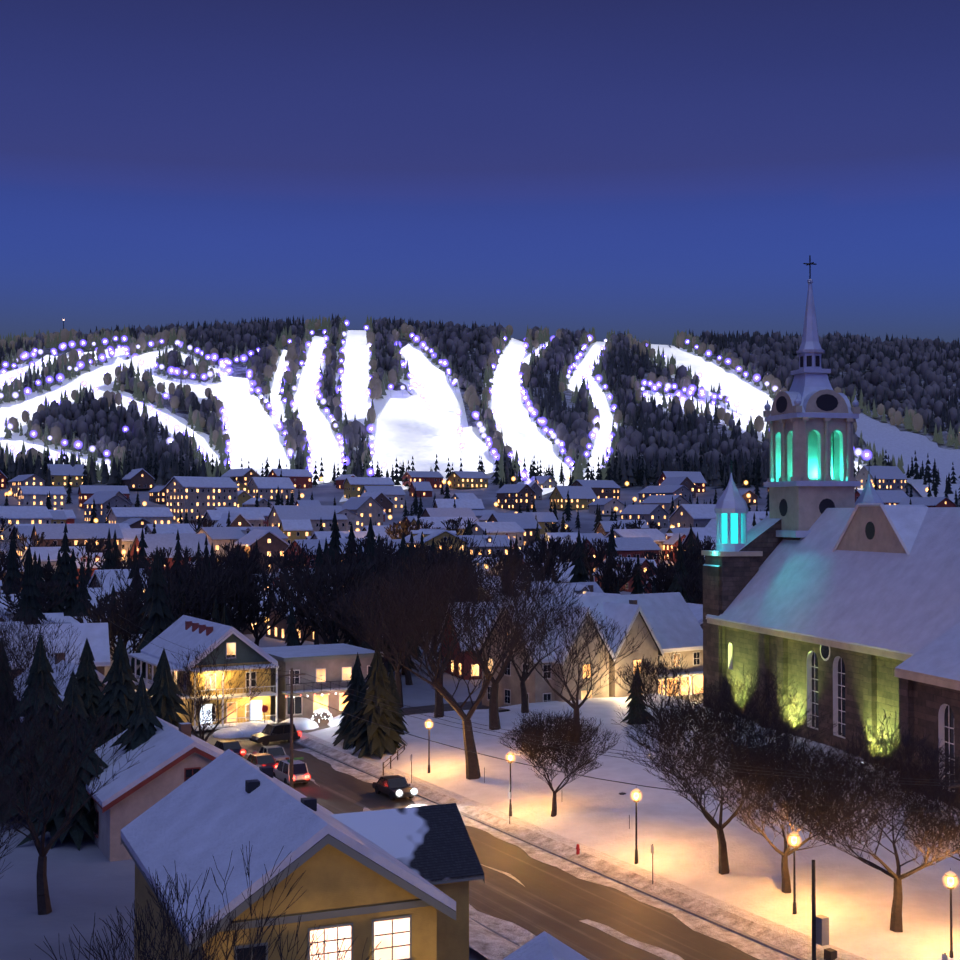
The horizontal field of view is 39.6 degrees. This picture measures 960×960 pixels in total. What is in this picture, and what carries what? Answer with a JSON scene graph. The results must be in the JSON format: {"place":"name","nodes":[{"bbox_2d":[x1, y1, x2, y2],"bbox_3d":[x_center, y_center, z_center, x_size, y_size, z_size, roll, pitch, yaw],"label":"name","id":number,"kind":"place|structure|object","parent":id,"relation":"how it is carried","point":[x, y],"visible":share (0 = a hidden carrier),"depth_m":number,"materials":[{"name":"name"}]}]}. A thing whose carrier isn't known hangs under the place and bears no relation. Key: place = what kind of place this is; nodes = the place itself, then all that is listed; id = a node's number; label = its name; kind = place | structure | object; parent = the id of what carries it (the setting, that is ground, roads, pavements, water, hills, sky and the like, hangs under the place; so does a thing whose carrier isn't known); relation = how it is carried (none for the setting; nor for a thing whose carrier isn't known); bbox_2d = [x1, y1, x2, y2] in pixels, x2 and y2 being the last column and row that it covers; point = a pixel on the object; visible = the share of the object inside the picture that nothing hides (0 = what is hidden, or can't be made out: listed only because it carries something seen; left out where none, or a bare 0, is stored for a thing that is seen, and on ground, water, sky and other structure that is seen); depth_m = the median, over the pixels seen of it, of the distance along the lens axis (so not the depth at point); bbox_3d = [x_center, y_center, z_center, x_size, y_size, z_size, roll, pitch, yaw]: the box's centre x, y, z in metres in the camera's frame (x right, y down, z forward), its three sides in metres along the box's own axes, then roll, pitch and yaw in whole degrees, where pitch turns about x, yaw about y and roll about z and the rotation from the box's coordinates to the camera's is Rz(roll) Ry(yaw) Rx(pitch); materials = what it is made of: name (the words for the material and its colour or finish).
{"place":"outdoors","nodes":[
{"label":"outdoors","id":0,"kind":"place"},
{"bbox_2d":[0,317,959,470],"bbox_3d":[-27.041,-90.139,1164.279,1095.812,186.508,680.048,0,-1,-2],"label":"forested hill","id":1,"kind":"structure","parent":0,"point":[887,370],"depth_m":1124.10,"materials":[{"name":"green plant"}]},
{"bbox_2d":[0,330,959,959],"bbox_3d":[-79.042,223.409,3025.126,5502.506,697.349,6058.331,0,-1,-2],"label":"terrain","id":2,"kind":"structure","parent":0,"point":[88,880],"depth_m":87.32,"materials":[{"name":"white snow"}]},
{"bbox_2d":[0,623,110,721],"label":"houses","id":3,"kind":"structure","parent":2,"relation":"on","point":[96,635],"depth_m":149.45,"materials":[{"name":"beige"}]},
{"bbox_2d":[0,632,189,850],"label":"conifer tree","id":4,"kind":"object","parent":2,"relation":"on","point":[121,699],"visible":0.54,"depth_m":95.72,"materials":[{"name":"green plant"}]},
{"bbox_2d":[0,602,380,959],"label":"bare tree","id":5,"kind":"object","parent":2,"relation":"on","point":[43,903],"visible":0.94,"depth_m":73.53,"materials":[{"name":"brown plant"}]},
{"bbox_2d":[128,615,383,730],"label":"corner inn","id":6,"kind":"structure","parent":2,"relation":"on","point":[333,663],"depth_m":142.01,"materials":[{"name":"beige"}]},
{"bbox_2d":[285,693,343,721],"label":"string lights","id":7,"kind":"object","parent":6,"relation":"attached to","point":[320,710],"visible":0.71,"depth_m":137.81},
{"bbox_2d":[212,714,343,738],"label":"snow piles","id":8,"kind":"object","parent":2,"relation":"on","point":[246,729],"visible":0.44,"depth_m":132.96,"materials":[{"name":"white snow"}]},
{"bbox_2d":[86,716,588,959],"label":"houses","id":9,"kind":"structure","parent":2,"relation":"on","point":[184,801],"depth_m":51.17,"materials":[{"name":"beige"}]},
{"bbox_2d":[191,700,488,743],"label":"crossroad","id":10,"kind":"structure","parent":2,"relation":"on","point":[323,723],"depth_m":147.02,"materials":[{"name":"concrete"}]},
{"bbox_2d":[0,516,715,690],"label":"bare tree","id":11,"kind":"object","parent":2,"relation":"on","point":[231,584],"visible":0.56,"depth_m":204.64,"materials":[{"name":"brown plant"}]},
{"bbox_2d":[332,642,408,758],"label":"conifer tree","id":12,"kind":"object","parent":2,"relation":"on","point":[365,737],"visible":0.96,"depth_m":120.41,"materials":[{"name":"green plant"}]},
{"bbox_2d":[0,322,870,478],"bbox_3d":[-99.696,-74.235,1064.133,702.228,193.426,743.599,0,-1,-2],"label":"slope lights","id":13,"kind":"object","parent":2,"relation":"on","point":[343,419],"visible":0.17,"depth_m":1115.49},
{"bbox_2d":[4,476,927,622],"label":"street lights","id":14,"kind":"object","parent":2,"relation":"on","point":[390,516],"visible":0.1,"depth_m":703.02},
{"bbox_2d":[0,464,956,679],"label":"village houses","id":15,"kind":"structure","parent":2,"relation":"on","point":[233,492],"depth_m":566.77,"materials":[{"name":"beige"}]},
{"bbox_2d":[0,313,959,486],"bbox_3d":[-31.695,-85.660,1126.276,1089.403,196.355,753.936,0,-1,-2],"label":"forest trees","id":16,"kind":"object","parent":2,"relation":"on","point":[203,468],"depth_m":1080.35,"materials":[{"name":"green plant"}]},
{"bbox_2d":[0,330,959,501],"bbox_3d":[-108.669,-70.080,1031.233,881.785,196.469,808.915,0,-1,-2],"label":"ski slopes","id":17,"kind":"structure","parent":2,"relation":"on","point":[407,425],"depth_m":1053.44,"materials":[{"name":"white snow"}]},
{"bbox_2d":[2,445,959,690],"bbox_3d":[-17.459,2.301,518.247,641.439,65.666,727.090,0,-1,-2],"label":"village conifers","id":18,"kind":"object","parent":2,"relation":"on","point":[161,616],"visible":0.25,"depth_m":317.86,"materials":[{"name":"green plant"}]},
{"bbox_2d":[469,918,519,959],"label":"snowy ground","id":19,"kind":"structure","parent":2,"relation":"on","point":[487,943],"depth_m":67.28,"materials":[{"name":"white snow"}]},
{"bbox_2d":[498,708,509,711],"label":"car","id":20,"kind":"object","parent":2,"relation":"on","point":[502,710],"visible":0.12,"depth_m":140.32,"materials":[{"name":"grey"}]},
{"bbox_2d":[101,614,959,959],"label":"street furniture","id":21,"kind":"object","parent":2,"relation":"on","point":[819,930],"visible":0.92,"depth_m":75.16,"materials":[{"name":"black metal"}]},
{"bbox_2d":[294,740,806,959],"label":"kerb","id":22,"kind":"structure","parent":2,"relation":"on","point":[748,936],"depth_m":80.86,"materials":[{"name":"concrete"}]},
{"bbox_2d":[478,592,702,707],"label":"house","id":23,"kind":"structure","parent":2,"relation":"on","point":[669,620],"depth_m":152.28,"materials":[{"name":"beige"}]},
{"bbox_2d":[295,693,959,959],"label":"snow lawn","id":24,"kind":"structure","parent":2,"relation":"on","point":[854,897],"depth_m":86.92,"materials":[{"name":"white snow"}]},
{"bbox_2d":[320,531,959,931],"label":"bare trees","id":25,"kind":"object","parent":24,"relation":"on","point":[748,751],"visible":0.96,"depth_m":80.72,"materials":[{"name":"brown plant"}]},
{"bbox_2d":[426,719,956,957],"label":"lamp posts","id":26,"kind":"object","parent":24,"relation":"on","point":[947,874],"visible":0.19,"depth_m":72.14,"materials":[{"name":"grey metal"}]},
{"bbox_2d":[424,721,958,887],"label":"street lamp globes","id":27,"kind":"object","parent":26,"relation":"on","point":[950,880],"visible":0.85,"depth_m":71.86,"materials":[{"name":"white glass"}]},
{"bbox_2d":[620,662,655,724],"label":"conifer tree","id":28,"kind":"object","parent":2,"relation":"on","point":[632,703],"visible":0.29,"depth_m":130.71,"materials":[{"name":"green plant"}]},
{"bbox_2d":[701,255,959,804],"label":"church","id":29,"kind":"structure","parent":2,"relation":"on","point":[832,592],"depth_m":124.77,"materials":[{"name":"stone"}]},
{"bbox_2d":[0,0,959,344],"label":"sky","id":30,"kind":"structure","parent":0,"point":[653,170],"materials":[{"name":"blue"}]},
{"bbox_2d":[211,740,759,959],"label":"road","id":31,"kind":"structure","parent":0,"point":[556,903],"depth_m":76.27,"materials":[{"name":"grey asphalt"}]},
{"bbox_2d":[211,739,244,756],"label":"car","id":32,"kind":"object","parent":31,"relation":"on","point":[234,746],"visible":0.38,"depth_m":120.32,"materials":[{"name":"grey metal"}]},
{"bbox_2d":[244,753,277,767],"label":"car","id":33,"kind":"object","parent":31,"relation":"on","point":[264,759],"visible":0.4,"depth_m":113.56,"materials":[{"name":"red"}]},
{"bbox_2d":[252,745,289,762],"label":"car","id":34,"kind":"object","parent":31,"relation":"on","point":[277,752],"visible":0.48,"depth_m":117.28,"materials":[{"name":"grey metal"}]},
{"bbox_2d":[249,722,299,745],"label":"car","id":35,"kind":"object","parent":31,"relation":"on","point":[274,732],"visible":0.92,"depth_m":127.68,"materials":[{"name":"grey metal"}]},
{"bbox_2d":[273,759,309,785],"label":"car","id":36,"kind":"object","parent":31,"relation":"on","point":[281,771],"visible":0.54,"depth_m":108.30,"materials":[{"name":"grey metal"}]},
{"bbox_2d":[241,732,308,779],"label":"car taillights","id":37,"kind":"object","parent":36,"relation":"attached to","point":[307,776],"visible":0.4,"depth_m":119.34,"materials":[{"name":"red plastic"}]},
{"bbox_2d":[372,775,416,799],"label":"car","id":38,"kind":"object","parent":31,"relation":"on","point":[391,786],"visible":0.88,"depth_m":103.66,"materials":[{"name":"grey metal"}]},
{"bbox_2d":[396,789,415,795],"bbox_3d":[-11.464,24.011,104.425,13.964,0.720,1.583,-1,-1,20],"label":"headlights","id":39,"kind":"object","parent":38,"relation":"attached to","point":[399,792],"visible":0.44,"depth_m":102.20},
{"bbox_2d":[246,748,795,959],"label":"road slush","id":40,"kind":"object","parent":31,"relation":"on","point":[517,934],"visible":0.4,"depth_m":73.41,"materials":[{"name":"white snow"}]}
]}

